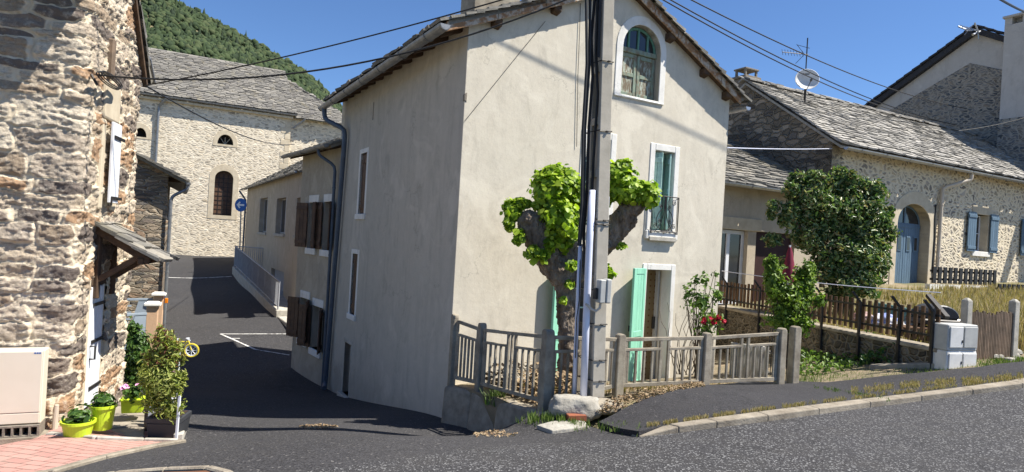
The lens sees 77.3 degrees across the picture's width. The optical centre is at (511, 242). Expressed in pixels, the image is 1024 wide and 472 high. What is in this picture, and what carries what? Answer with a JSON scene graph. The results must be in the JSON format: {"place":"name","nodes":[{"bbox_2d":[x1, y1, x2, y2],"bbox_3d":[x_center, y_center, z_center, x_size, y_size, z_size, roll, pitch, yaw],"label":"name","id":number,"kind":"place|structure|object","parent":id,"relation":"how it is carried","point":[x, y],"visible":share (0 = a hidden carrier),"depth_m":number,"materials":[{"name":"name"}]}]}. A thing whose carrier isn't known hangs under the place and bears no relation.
{"place":"outdoors","nodes":[
{"label":"outdoors","id":0,"kind":"place"},
{"bbox_2d":[0,425,159,471],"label":"brick paving","id":1,"kind":"structure","parent":0,"point":[43,452],"depth_m":6.15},
{"bbox_2d":[0,418,48,444],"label":"hollow block","id":2,"kind":"structure","parent":1,"relation":"on","point":[14,433],"depth_m":6.99,"materials":[{"name":"concrete"}]},
{"bbox_2d":[0,347,48,424],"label":"utility cabinet","id":3,"kind":"object","parent":2,"relation":"on","point":[23,380],"visible":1,"depth_m":7.00,"materials":[{"name":"plastic"}]},
{"bbox_2d":[52,404,58,429],"bbox_3d":[-5.191,2.008,7.281,0.061,0.321,0.064,3,0,0],"label":"pipe stub","id":4,"kind":"object","parent":1,"relation":"on","point":[55,418],"visible":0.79,"depth_m":7.26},
{"bbox_2d":[89,391,117,430],"bbox_3d":[-4.556,1.869,7.140,0.274,0.417,0.274,3,0,0],"label":"flower pot","id":5,"kind":"object","parent":1,"relation":"on","point":[103,407],"visible":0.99,"depth_m":7.07,"materials":[{"name":"plastic"}]},
{"bbox_2d":[35,439,185,471],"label":"paving edge","id":6,"kind":"object","parent":1,"relation":"on","point":[72,465],"visible":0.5,"depth_m":5.87,"materials":[{"name":"concrete"}]},
{"bbox_2d":[46,431,177,441],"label":"step kerb","id":7,"kind":"structure","parent":1,"relation":"on","point":[116,437],"depth_m":6.94,"materials":[{"name":"concrete"}]},
{"bbox_2d":[59,403,96,437],"bbox_3d":[-4.656,1.911,6.882,0.336,0.308,0.343,3,0,0],"label":"flower pot","id":8,"kind":"object","parent":7,"relation":"on","point":[76,423],"visible":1,"depth_m":6.79,"materials":[{"name":"plastic"}]},
{"bbox_2d":[112,406,144,428],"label":"step slab","id":9,"kind":"structure","parent":1,"relation":"on","point":[125,420],"depth_m":7.66,"materials":[{"name":"stone"}]},
{"bbox_2d":[119,382,145,413],"bbox_3d":[-4.542,1.856,7.686,0.290,0.357,0.322,3,0,-31],"label":"planter box","id":10,"kind":"object","parent":9,"relation":"on","point":[130,401],"visible":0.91,"depth_m":7.62,"materials":[{"name":"plastic"}]},
{"bbox_2d":[112,426,144,437],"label":"step slab","id":11,"kind":"structure","parent":1,"relation":"on","point":[134,432],"depth_m":7.31,"materials":[{"name":"stone"}]},
{"bbox_2d":[136,323,191,437],"bbox_3d":[-3.906,1.563,7.290,0.584,1.309,0.595,3,0,0],"label":"potted shrub","id":12,"kind":"object","parent":1,"relation":"on","point":[160,379],"visible":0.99,"depth_m":7.17,"materials":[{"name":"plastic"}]},
{"bbox_2d":[175,396,180,438],"bbox_3d":[-3.733,1.985,7.155,0.030,0.537,0.040,3,0,0],"label":"white stake","id":13,"kind":"object","parent":1,"relation":"on","point":[177,418],"visible":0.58,"depth_m":7.15,"materials":[{"name":"paint"}]},
{"bbox_2d":[63,254,636,471],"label":"lane","id":14,"kind":"structure","parent":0,"point":[251,409],"depth_m":10.08,"materials":[{"name":"asphalt"}]},
{"bbox_2d":[110,465,232,471],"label":"island kerb","id":15,"kind":"structure","parent":14,"relation":"on","point":[191,468],"depth_m":4.92,"materials":[{"name":"concrete"}]},
{"bbox_2d":[175,338,198,397],"bbox_3d":[-3.943,1.749,7.547,0.435,1.255,0.109,3,0,-2],"label":"bicycle ornament","id":16,"kind":"object","parent":14,"relation":"on","point":[190,345],"visible":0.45,"depth_m":7.55,"materials":[{"name":"yellow paint"}]},
{"bbox_2d":[168,276,287,354],"bbox_3d":[-10.950,2.394,24.962,2.705,1.269,15.505,3,0,-36],"label":"road marking","id":17,"kind":"object","parent":14,"relation":"on","point":[234,338],"visible":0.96,"depth_m":19.91,"materials":[{"name":"paint"}]},
{"bbox_2d":[235,198,246,248],"bbox_3d":[-13.304,-0.487,31.407,0.660,3.348,0.246,3,0,14],"label":"road sign","id":18,"kind":"object","parent":14,"relation":"on","point":[240,205],"visible":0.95,"depth_m":31.32,"materials":[{"name":"metal"}]},
{"bbox_2d":[299,423,337,428],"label":"dead leaves","id":19,"kind":"object","parent":14,"relation":"on","point":[320,426],"visible":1,"depth_m":8.13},
{"bbox_2d":[473,429,517,437],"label":"dead leaves","id":20,"kind":"object","parent":14,"relation":"on","point":[477,434],"visible":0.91,"depth_m":6.83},
{"bbox_2d":[537,420,588,433],"bbox_3d":[0.556,2.014,6.896,0.536,0.145,0.314,3,0,-24],"label":"flat stone","id":21,"kind":"object","parent":14,"relation":"on","point":[562,426],"visible":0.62,"depth_m":6.81,"materials":[{"name":"stone"}]},
{"bbox_2d":[548,394,601,421],"bbox_3d":[0.720,1.878,7.285,0.610,0.276,0.407,3,0,0],"label":"boulder","id":22,"kind":"object","parent":14,"relation":"on","point":[563,404],"visible":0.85,"depth_m":7.14,"materials":[{"name":"stone"}]},
{"bbox_2d":[566,413,585,420],"bbox_3d":[0.712,1.934,7.078,0.210,0.070,0.100,3,0,-14],"label":"brick","id":23,"kind":"object","parent":14,"relation":"on","point":[577,416],"visible":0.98,"depth_m":7.04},
{"bbox_2d":[517,408,640,436],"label":"corner weeds","id":24,"kind":"object","parent":14,"relation":"on","point":[546,417],"visible":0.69,"depth_m":7.04,"materials":[{"name":"green plant"}]},
{"bbox_2d":[121,360,771,428],"bbox_3d":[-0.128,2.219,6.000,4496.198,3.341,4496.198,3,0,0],"label":"ground","id":25,"kind":"structure","parent":0,"point":[594,423],"depth_m":7.33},
{"bbox_2d":[0,0,152,428],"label":"stone house","id":26,"kind":"structure","parent":25,"relation":"on","point":[68,151],"depth_m":7.35,"materials":[{"name":"brown stone"}]},
{"bbox_2d":[84,285,105,407],"bbox_3d":[-5.304,1.307,8.175,0.110,1.499,0.522,3,0,-16],"label":"door","id":27,"kind":"structure","parent":26,"relation":"in","point":[92,381],"depth_m":8.13,"materials":[{"name":"white paint"}]},
{"bbox_2d":[90,70,122,89],"bbox_3d":[-4.935,-1.943,7.783,0.149,0.209,0.852,3,0,-16],"label":"cable coil","id":28,"kind":"object","parent":26,"relation":"attached to","point":[102,72],"visible":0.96,"depth_m":7.66,"materials":[{"name":"black metal"}]},
{"bbox_2d":[96,80,120,210],"bbox_3d":[-5.200,-1.224,8.242,0.085,1.623,0.652,3,0,-16],"label":"window frame","id":29,"kind":"structure","parent":26,"relation":"in","point":[112,98],"depth_m":8.02,"materials":[{"name":"stone"}]},
{"bbox_2d":[92,221,179,298],"bbox_3d":[-5.032,0.162,8.392,1.064,1.097,0.930,3,0,-16],"label":"door canopy","id":30,"kind":"object","parent":26,"relation":"attached to","point":[141,250],"visible":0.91,"depth_m":8.08,"materials":[{"name":"grey wood"}]},
{"bbox_2d":[146,86,293,144],"bbox_3d":[-7.109,-3.151,17.712,0.024,1.500,16.949,3,0,-12],"label":"overhead wire","id":31,"kind":"object","parent":26,"relation":"attached to","point":[207,119],"visible":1,"depth_m":12.54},
{"bbox_2d":[123,315,154,394],"bbox_3d":[-7.474,2.341,12.826,0.998,1.701,0.736,3,0,32],"label":"shrub","id":32,"kind":"object","parent":25,"relation":"on","point":[136,343],"visible":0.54,"depth_m":12.74,"materials":[{"name":"green plant"}]},
{"bbox_2d":[144,301,161,349],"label":"gate pillar","id":33,"kind":"structure","parent":25,"relation":"on","point":[152,310],"depth_m":13.45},
{"bbox_2d":[124,312,146,380],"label":"metal gate","id":34,"kind":"structure","parent":33,"relation":"attached to","point":[140,318],"depth_m":13.30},
{"bbox_2d":[126,153,190,335],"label":"stone shed","id":35,"kind":"structure","parent":25,"relation":"on","point":[155,181],"depth_m":17.85,"materials":[{"name":"stone"}]},
{"bbox_2d":[151,292,167,329],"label":"gate pillar","id":36,"kind":"structure","parent":25,"relation":"on","point":[158,296],"depth_m":15.67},
{"bbox_2d":[124,298,152,349],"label":"metal gate","id":37,"kind":"structure","parent":36,"relation":"attached to","point":[140,307],"depth_m":15.53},
{"bbox_2d":[135,47,341,256],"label":"church","id":38,"kind":"structure","parent":25,"relation":"on","point":[218,167],"depth_m":38.81,"materials":[{"name":"stone"}]},
{"bbox_2d":[213,171,232,215],"bbox_3d":[-17.556,-2.986,38.912,1.020,2.700,0.075,3,0,-29],"label":"window","id":39,"kind":"structure","parent":38,"relation":"in","point":[223,179],"depth_m":38.89,"materials":[{"name":"brown paint"}]},
{"bbox_2d":[217,135,232,144],"bbox_3d":[-17.444,-6.214,38.943,0.880,0.600,0.050,3,0,-29],"label":"window","id":40,"kind":"structure","parent":38,"relation":"in","point":[223,137],"depth_m":38.91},
{"bbox_2d":[232,246,287,326],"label":"ramp","id":41,"kind":"structure","parent":25,"relation":"on","point":[255,279],"depth_m":25.71,"materials":[{"name":"concrete"}]},
{"bbox_2d":[239,160,302,299],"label":"wall","id":42,"kind":"structure","parent":25,"relation":"on","point":[270,211],"depth_m":27.78,"materials":[{"name":"beige paint"}]},
{"bbox_2d":[263,199,267,231],"bbox_3d":[-11.747,-1.300,30.878,0.050,1.633,2.310,3,0,-30],"label":"window","id":43,"kind":"structure","parent":42,"relation":"in","point":[266,200],"depth_m":31.64,"materials":[{"name":"glass"}]},
{"bbox_2d":[274,269,283,290],"bbox_3d":[-9.684,1.823,26.860,0.050,1.307,2.977,3,0,-30],"label":"door","id":44,"kind":"structure","parent":42,"relation":"in","point":[279,275],"depth_m":26.85,"materials":[{"name":"grey paint"}]},
{"bbox_2d":[280,199,285,232],"bbox_3d":[-9.454,-1.102,26.854,0.050,1.470,2.180,3,0,-30],"label":"window","id":45,"kind":"structure","parent":42,"relation":"in","point":[282,226],"depth_m":27.49,"materials":[{"name":"glass"}]},
{"bbox_2d":[281,137,341,389],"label":"lane house","id":46,"kind":"structure","parent":25,"relation":"on","point":[308,305],"depth_m":16.26,"materials":[{"name":"paint"}]},
{"bbox_2d":[441,383,548,431],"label":"garden retaining wall","id":47,"kind":"structure","parent":25,"relation":"on","point":[462,407],"depth_m":8.77,"materials":[{"name":"concrete"}]},
{"bbox_2d":[479,385,508,406],"bbox_3d":[-0.185,2.062,8.605,0.514,0.221,0.395,3,0,-9],"label":"grass tuft","id":48,"kind":"object","parent":47,"relation":"on","point":[495,393],"visible":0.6,"depth_m":8.56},
{"bbox_2d":[318,0,751,417],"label":"plastered house","id":49,"kind":"structure","parent":25,"relation":"on","point":[448,148],"depth_m":10.89,"materials":[{"name":"paint"}]},
{"bbox_2d":[551,286,558,373],"bbox_3d":[0.717,1.391,10.163,0.040,2.065,0.330,3,0,32],"label":"door leaf","id":50,"kind":"structure","parent":49,"relation":"in","point":[554,326],"depth_m":10.04,"materials":[{"name":"green paint"}]},
{"bbox_2d":[575,281,583,335],"bbox_3d":[1.038,1.425,10.697,0.720,2.035,0.054,3,0,-30],"label":"cable","id":51,"kind":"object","parent":49,"relation":"in","point":[582,284],"depth_m":10.77,"materials":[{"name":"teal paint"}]},
{"bbox_2d":[628,268,646,381],"bbox_3d":[2.127,1.452,10.976,0.083,2.025,0.480,3,0,36],"label":"door leaf","id":52,"kind":"structure","parent":49,"relation":"in","point":[635,327],"depth_m":10.92,"materials":[{"name":"green paint"}]},
{"bbox_2d":[652,270,659,378],"bbox_3d":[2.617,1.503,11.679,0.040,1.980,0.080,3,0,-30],"label":"inner door","id":53,"kind":"structure","parent":49,"relation":"in","point":[657,280],"depth_m":11.65,"materials":[{"name":"wood"}]},
{"bbox_2d":[651,154,664,229],"bbox_3d":[2.544,-0.915,11.515,0.450,1.380,0.054,3,0,-30],"label":"window","id":54,"kind":"structure","parent":49,"relation":"in","point":[663,154],"depth_m":11.59,"materials":[{"name":"teal paint"}]},
{"bbox_2d":[727,147,831,149],"bbox_3d":[6.309,-2.144,14.581,0.024,1.000,6.727,3,0,41],"label":"overhead wire","id":55,"kind":"object","parent":49,"relation":"attached to","point":[773,148],"visible":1,"depth_m":13.83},
{"bbox_2d":[572,0,613,397],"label":"utility pole","id":56,"kind":"object","parent":25,"relation":"on","point":[595,178],"visible":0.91,"depth_m":7.49,"materials":[{"name":"concrete"}]},
{"bbox_2d":[145,0,501,85],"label":"overhead wire","id":57,"kind":"object","parent":56,"relation":"attached to","point":[333,44],"visible":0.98,"depth_m":8.49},
{"bbox_2d":[96,0,565,80],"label":"overhead wire","id":58,"kind":"object","parent":56,"relation":"attached to","point":[495,26],"visible":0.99,"depth_m":7.48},
{"bbox_2d":[598,398,623,414],"bbox_3d":[1.042,1.893,7.378,0.515,0.167,0.331,3,0,0],"label":"boulder","id":59,"kind":"object","parent":25,"relation":"on","point":[601,401],"visible":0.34,"depth_m":7.26,"materials":[{"name":"stone"}]},
{"bbox_2d":[718,137,830,305],"bbox_3d":[4.772,-0.356,16.829,6.651,6.260,4.380,3,0,-30],"label":"side annex","id":60,"kind":"object","parent":25,"relation":"on","point":[754,181],"visible":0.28,"depth_m":15.57,"materials":[{"name":"beige paint"}]},
{"bbox_2d":[718,229,744,303],"bbox_3d":[5.127,0.588,15.308,1.098,1.777,0.054,3,0,-30],"label":"window","id":61,"kind":"structure","parent":60,"relation":"in","point":[732,245],"depth_m":15.41,"materials":[{"name":"glass"}]},
{"bbox_2d":[753,232,790,301],"bbox_3d":[6.496,0.672,16.090,1.435,1.807,0.040,3,0,-30],"label":"boarded door","id":62,"kind":"structure","parent":60,"relation":"in","point":[761,252],"depth_m":15.91,"materials":[{"name":"wood"}]},
{"bbox_2d":[715,305,937,362],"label":"terrace wall","id":63,"kind":"structure","parent":25,"relation":"on","point":[837,341],"depth_m":11.50,"materials":[{"name":"stone"}]},
{"bbox_2d":[782,245,794,282],"bbox_3d":[5.568,0.788,12.898,0.261,1.467,0.262,3,0,0],"label":"parasol","id":64,"kind":"object","parent":63,"relation":"on","point":[789,262],"visible":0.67,"depth_m":12.84,"materials":[{"name":"red fabric"}]},
{"bbox_2d":[718,276,949,368],"bbox_3d":[5.692,1.357,12.336,0.655,1.186,5.891,3,0,-15],"label":"slat fence","id":65,"kind":"object","parent":63,"relation":"on","point":[859,321],"visible":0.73,"depth_m":10.82,"materials":[{"name":"brown wood"}]},
{"bbox_2d":[724,271,940,292],"bbox_3d":[6.120,0.769,12.800,0.014,0.110,4.245,3,0,-41],"label":"washing line","id":66,"kind":"object","parent":65,"relation":"attached to","point":[849,285],"visible":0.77,"depth_m":12.12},
{"bbox_2d":[860,329,894,365],"bbox_3d":[6.313,1.777,10.983,0.544,0.576,1.831,3,0,30],"label":"creeper","id":67,"kind":"object","parent":63,"relation":"attached to","point":[868,356],"visible":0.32,"depth_m":10.34,"materials":[{"name":"green plant"}]},
{"bbox_2d":[178,0,1023,105],"label":"sky","id":68,"kind":"structure","parent":0,"point":[877,41],"materials":[{"name":"blue"}]},
{"bbox_2d":[454,353,786,428],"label":"garden soil","id":69,"kind":"structure","parent":0,"point":[491,409],"depth_m":8.85,"materials":[{"name":"soil"}]},
{"bbox_2d":[485,360,571,405],"bbox_3d":[0.463,1.848,8.821,1.189,0.545,1.844,3,0,-32],"label":"leaf pile","id":70,"kind":"object","parent":69,"relation":"on","point":[536,381],"visible":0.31,"depth_m":8.68,"materials":[{"name":"brown plant"}]},
{"bbox_2d":[499,158,661,390],"bbox_3d":[0.895,0.565,8.744,2.233,3.554,0.792,3,0,0],"label":"pollarded tree","id":71,"kind":"object","parent":69,"relation":"on","point":[546,233],"visible":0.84,"depth_m":8.68,"materials":[{"name":"green plant"}]},
{"bbox_2d":[447,314,801,411],"bbox_3d":[1.609,1.703,8.475,5.042,1.282,1.770,3,0,0],"label":"concrete fence","id":72,"kind":"object","parent":69,"relation":"on","point":[620,350],"visible":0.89,"depth_m":8.53,"materials":[{"name":"concrete"}]},
{"bbox_2d":[680,270,726,377],"bbox_3d":[3.163,1.365,10.645,0.747,1.845,0.552,3,0,0],"label":"rose bush","id":73,"kind":"object","parent":69,"relation":"on","point":[711,318],"visible":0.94,"depth_m":10.65,"materials":[{"name":"green plant"}]},
{"bbox_2d":[729,342,769,381],"bbox_3d":[3.972,2.015,10.763,0.089,0.746,1.432,3,0,-2],"label":"paling fence","id":74,"kind":"object","parent":69,"relation":"on","point":[750,362],"visible":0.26,"depth_m":10.61,"materials":[{"name":"wood"}]},
{"bbox_2d":[759,253,827,362],"bbox_3d":[4.882,1.168,11.145,0.824,1.941,0.925,3,0,-42],"label":"young tree","id":75,"kind":"object","parent":69,"relation":"on","point":[797,297],"visible":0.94,"depth_m":11.10,"materials":[{"name":"green plant"}]},
{"bbox_2d":[534,380,764,395],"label":"fallen leaves","id":76,"kind":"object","parent":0,"point":[629,389],"depth_m":8.57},
{"bbox_2d":[307,388,1023,471],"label":"road","id":77,"kind":"structure","parent":0,"point":[982,432],"depth_m":5.49,"materials":[{"name":"asphalt"}]},
{"bbox_2d":[631,378,1023,436],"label":"kerb","id":78,"kind":"structure","parent":77,"relation":"on","point":[751,417],"depth_m":7.00,"materials":[{"name":"concrete"}]},
{"bbox_2d":[598,361,1023,436],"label":"footpath","id":79,"kind":"structure","parent":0,"point":[679,404],"depth_m":7.59,"materials":[{"name":"asphalt"}]},
{"bbox_2d":[596,381,704,413],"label":"dead leaves","id":80,"kind":"object","parent":79,"relation":"on","point":[660,390],"visible":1,"depth_m":7.47,"materials":[{"name":"plant"}]},
{"bbox_2d":[768,328,788,380],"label":"iron gate","id":81,"kind":"structure","parent":79,"relation":"on","point":[772,353],"depth_m":9.88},
{"bbox_2d":[647,374,1022,427],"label":"kerb grass","id":82,"kind":"structure","parent":79,"relation":"on","point":[697,417],"depth_m":7.07,"materials":[{"name":"plant"}]},
{"bbox_2d":[813,385,889,401],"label":"pavement weeds","id":83,"kind":"object","parent":79,"relation":"on","point":[834,390],"visible":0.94,"depth_m":8.13,"materials":[{"name":"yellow plant"}]},
{"bbox_2d":[851,370,1022,394],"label":"kerb grass","id":84,"kind":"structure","parent":79,"relation":"on","point":[917,384],"depth_m":8.45,"materials":[{"name":"plant"}]},
{"bbox_2d":[722,282,1023,353],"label":"garden","id":85,"kind":"object","parent":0,"point":[903,286],"visible":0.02,"depth_m":16.68,"materials":[{"name":"plant"}]},
{"bbox_2d":[760,164,902,309],"bbox_3d":[6.826,-0.005,13.802,2.974,3.434,1.781,3,0,0],"label":"evergreen shrub","id":86,"kind":"object","parent":85,"relation":"on","point":[850,215],"visible":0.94,"depth_m":13.55,"materials":[{"name":"green plant"}]},
{"bbox_2d":[728,67,1023,286],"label":"barn","id":87,"kind":"structure","parent":85,"relation":"on","point":[956,199],"depth_m":19.67,"materials":[{"name":"stone"}]},
{"bbox_2d":[782,38,808,99],"bbox_3d":[8.775,-5.242,19.851,0.899,2.277,0.111,3,0,-7],"label":"tv aerial","id":88,"kind":"object","parent":87,"relation":"attached to","point":[801,57],"visible":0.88,"depth_m":19.89,"materials":[{"name":"black metal"}]},
{"bbox_2d":[795,69,819,101],"bbox_3d":[9.046,-4.666,19.534,0.525,1.331,0.596,3,0,-29],"label":"satellite dish","id":89,"kind":"object","parent":87,"relation":"attached to","point":[802,81],"visible":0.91,"depth_m":19.64,"materials":[{"name":"white metal"}]},
{"bbox_2d":[894,227,903,282],"bbox_3d":[11.431,0.384,19.124,0.799,1.690,0.074,3,0,-28],"label":"door leaf","id":90,"kind":"structure","parent":87,"relation":"in","point":[899,246],"depth_m":19.21,"materials":[{"name":"blue wood"}]},
{"bbox_2d":[901,228,919,283],"bbox_3d":[12.152,0.425,19.514,0.799,1.690,0.074,3,0,-28],"label":"door leaf","id":91,"kind":"structure","parent":87,"relation":"in","point":[909,257],"depth_m":19.49,"materials":[{"name":"blue wood"}]},
{"bbox_2d":[975,216,980,250],"bbox_3d":[15.172,-0.307,21.076,0.815,1.180,0.054,3,0,-28],"label":"window","id":92,"kind":"structure","parent":87,"relation":"in","point":[979,217],"depth_m":21.23,"materials":[{"name":"glass"}]},
{"bbox_2d":[871,313,897,330],"bbox_3d":[6.689,1.446,11.504,0.525,0.375,0.530,3,0,-43],"label":"clothes heap","id":93,"kind":"object","parent":85,"relation":"on","point":[891,318],"visible":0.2,"depth_m":11.37,"materials":[{"name":"white fabric"}]},
{"bbox_2d":[873,302,917,334],"bbox_3d":[6.995,1.392,11.620,0.168,0.527,0.812,3,0,-36],"label":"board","id":94,"kind":"object","parent":85,"relation":"on","point":[885,305],"visible":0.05,"depth_m":11.65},
{"bbox_2d":[905,303,959,342],"bbox_3d":[7.319,1.394,11.000,0.845,0.658,0.500,3,0,0],"label":"barbecue","id":95,"kind":"object","parent":85,"relation":"on","point":[953,315],"visible":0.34,"depth_m":10.78,"materials":[{"name":"metal"}]},
{"bbox_2d":[865,12,1023,161],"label":"gable house","id":96,"kind":"structure","parent":85,"relation":"on","point":[981,79],"depth_m":25.93,"materials":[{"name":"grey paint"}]},
{"bbox_2d":[663,0,938,121],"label":"overhead wire","id":97,"kind":"object","parent":96,"relation":"attached to","point":[780,62],"visible":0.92,"depth_m":16.19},
{"bbox_2d":[670,0,955,124],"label":"overhead wire","id":98,"kind":"object","parent":96,"relation":"attached to","point":[792,63],"visible":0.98,"depth_m":16.39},
{"bbox_2d":[691,0,965,108],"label":"overhead wire","id":99,"kind":"object","parent":96,"relation":"attached to","point":[810,56],"visible":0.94,"depth_m":16.65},
{"bbox_2d":[958,22,980,38],"bbox_3d":[18.269,-8.464,25.518,0.972,0.631,0.260,3,0,0],"label":"roof aerial","id":100,"kind":"object","parent":96,"relation":"attached to","point":[972,29],"visible":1,"depth_m":25.49,"materials":[{"name":"metal"}]},
{"bbox_2d":[925,267,996,288],"bbox_3d":[13.176,1.263,18.686,3.609,1.012,0.150,3,0,-28],"label":"picket fence","id":101,"kind":"object","parent":85,"relation":"on","point":[945,271],"visible":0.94,"depth_m":18.48,"materials":[{"name":"black wood"}]},
{"bbox_2d":[927,293,1023,350],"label":"tall weeds","id":102,"kind":"object","parent":85,"relation":"on","point":[1021,330],"visible":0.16,"depth_m":12.12,"materials":[{"name":"yellow plant"}]},
{"bbox_2d":[995,284,1023,291],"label":"picket fence","id":103,"kind":"object","parent":85,"relation":"on","point":[1007,285],"visible":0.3,"depth_m":18.42,"materials":[{"name":"black wood"}]},
{"bbox_2d":[799,354,1023,381],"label":"verge","id":104,"kind":"structure","parent":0,"point":[857,375],"depth_m":9.80,"materials":[{"name":"plant"}]},
{"bbox_2d":[799,346,872,374],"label":"weeds","id":105,"kind":"object","parent":104,"relation":"on","point":[829,364],"visible":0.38,"depth_m":10.72,"materials":[{"name":"green plant"}]},
{"bbox_2d":[869,362,933,369],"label":"concrete beam","id":106,"kind":"structure","parent":104,"relation":"on","point":[917,365],"depth_m":9.72,"materials":[{"name":"concrete"}]},
{"bbox_2d":[933,349,976,369],"bbox_3d":[6.547,1.744,9.473,0.582,0.306,0.284,3,0,-17],"label":"meter cabinet","id":107,"kind":"object","parent":104,"relation":"on","point":[944,359],"visible":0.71,"depth_m":9.35,"materials":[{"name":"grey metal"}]},
{"bbox_2d":[933,322,977,350],"bbox_3d":[6.567,1.396,9.473,0.582,0.382,0.284,3,0,-17],"label":"meter cabinet","id":108,"kind":"object","parent":107,"relation":"on","point":[955,336],"visible":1,"depth_m":9.36,"materials":[{"name":"grey metal"}]},
{"bbox_2d":[960,298,972,323],"bbox_3d":[7.045,1.535,9.950,0.120,1.347,0.120,3,0,-21],"label":"gate post","id":109,"kind":"object","parent":104,"relation":"on","point":[966,310],"visible":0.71,"depth_m":9.91,"materials":[{"name":"concrete"}]},
{"bbox_2d":[994,349,1022,360],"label":"rubble stones","id":110,"kind":"object","parent":104,"relation":"on","point":[1020,352],"visible":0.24,"depth_m":10.16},
{"bbox_2d":[1008,299,1019,357],"bbox_3d":[8.095,1.592,10.350,0.120,1.353,0.120,3,0,-21],"label":"gate post","id":111,"kind":"object","parent":104,"relation":"on","point":[1014,306],"visible":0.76,"depth_m":10.30,"materials":[{"name":"concrete"}]},
{"bbox_2d":[972,310,1013,359],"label":"stake gate","id":112,"kind":"structure","parent":111,"relation":"attached to","point":[995,331],"depth_m":10.13,"materials":[{"name":"brown wood"}]},
{"bbox_2d":[807,282,1023,342],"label":"dry grass","id":113,"kind":"structure","parent":0,"point":[982,292],"depth_m":15.83,"materials":[{"name":"plant"}]},
{"bbox_3d":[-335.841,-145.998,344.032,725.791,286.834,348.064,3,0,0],"label":"hill","id":114,"kind":"structure","parent":0,"visible":0},
{"bbox_2d":[141,0,341,121],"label":"wooded slope","id":115,"kind":"structure","parent":114,"relation":"on","point":[218,39],"depth_m":422.60,"materials":[{"name":"plant"}]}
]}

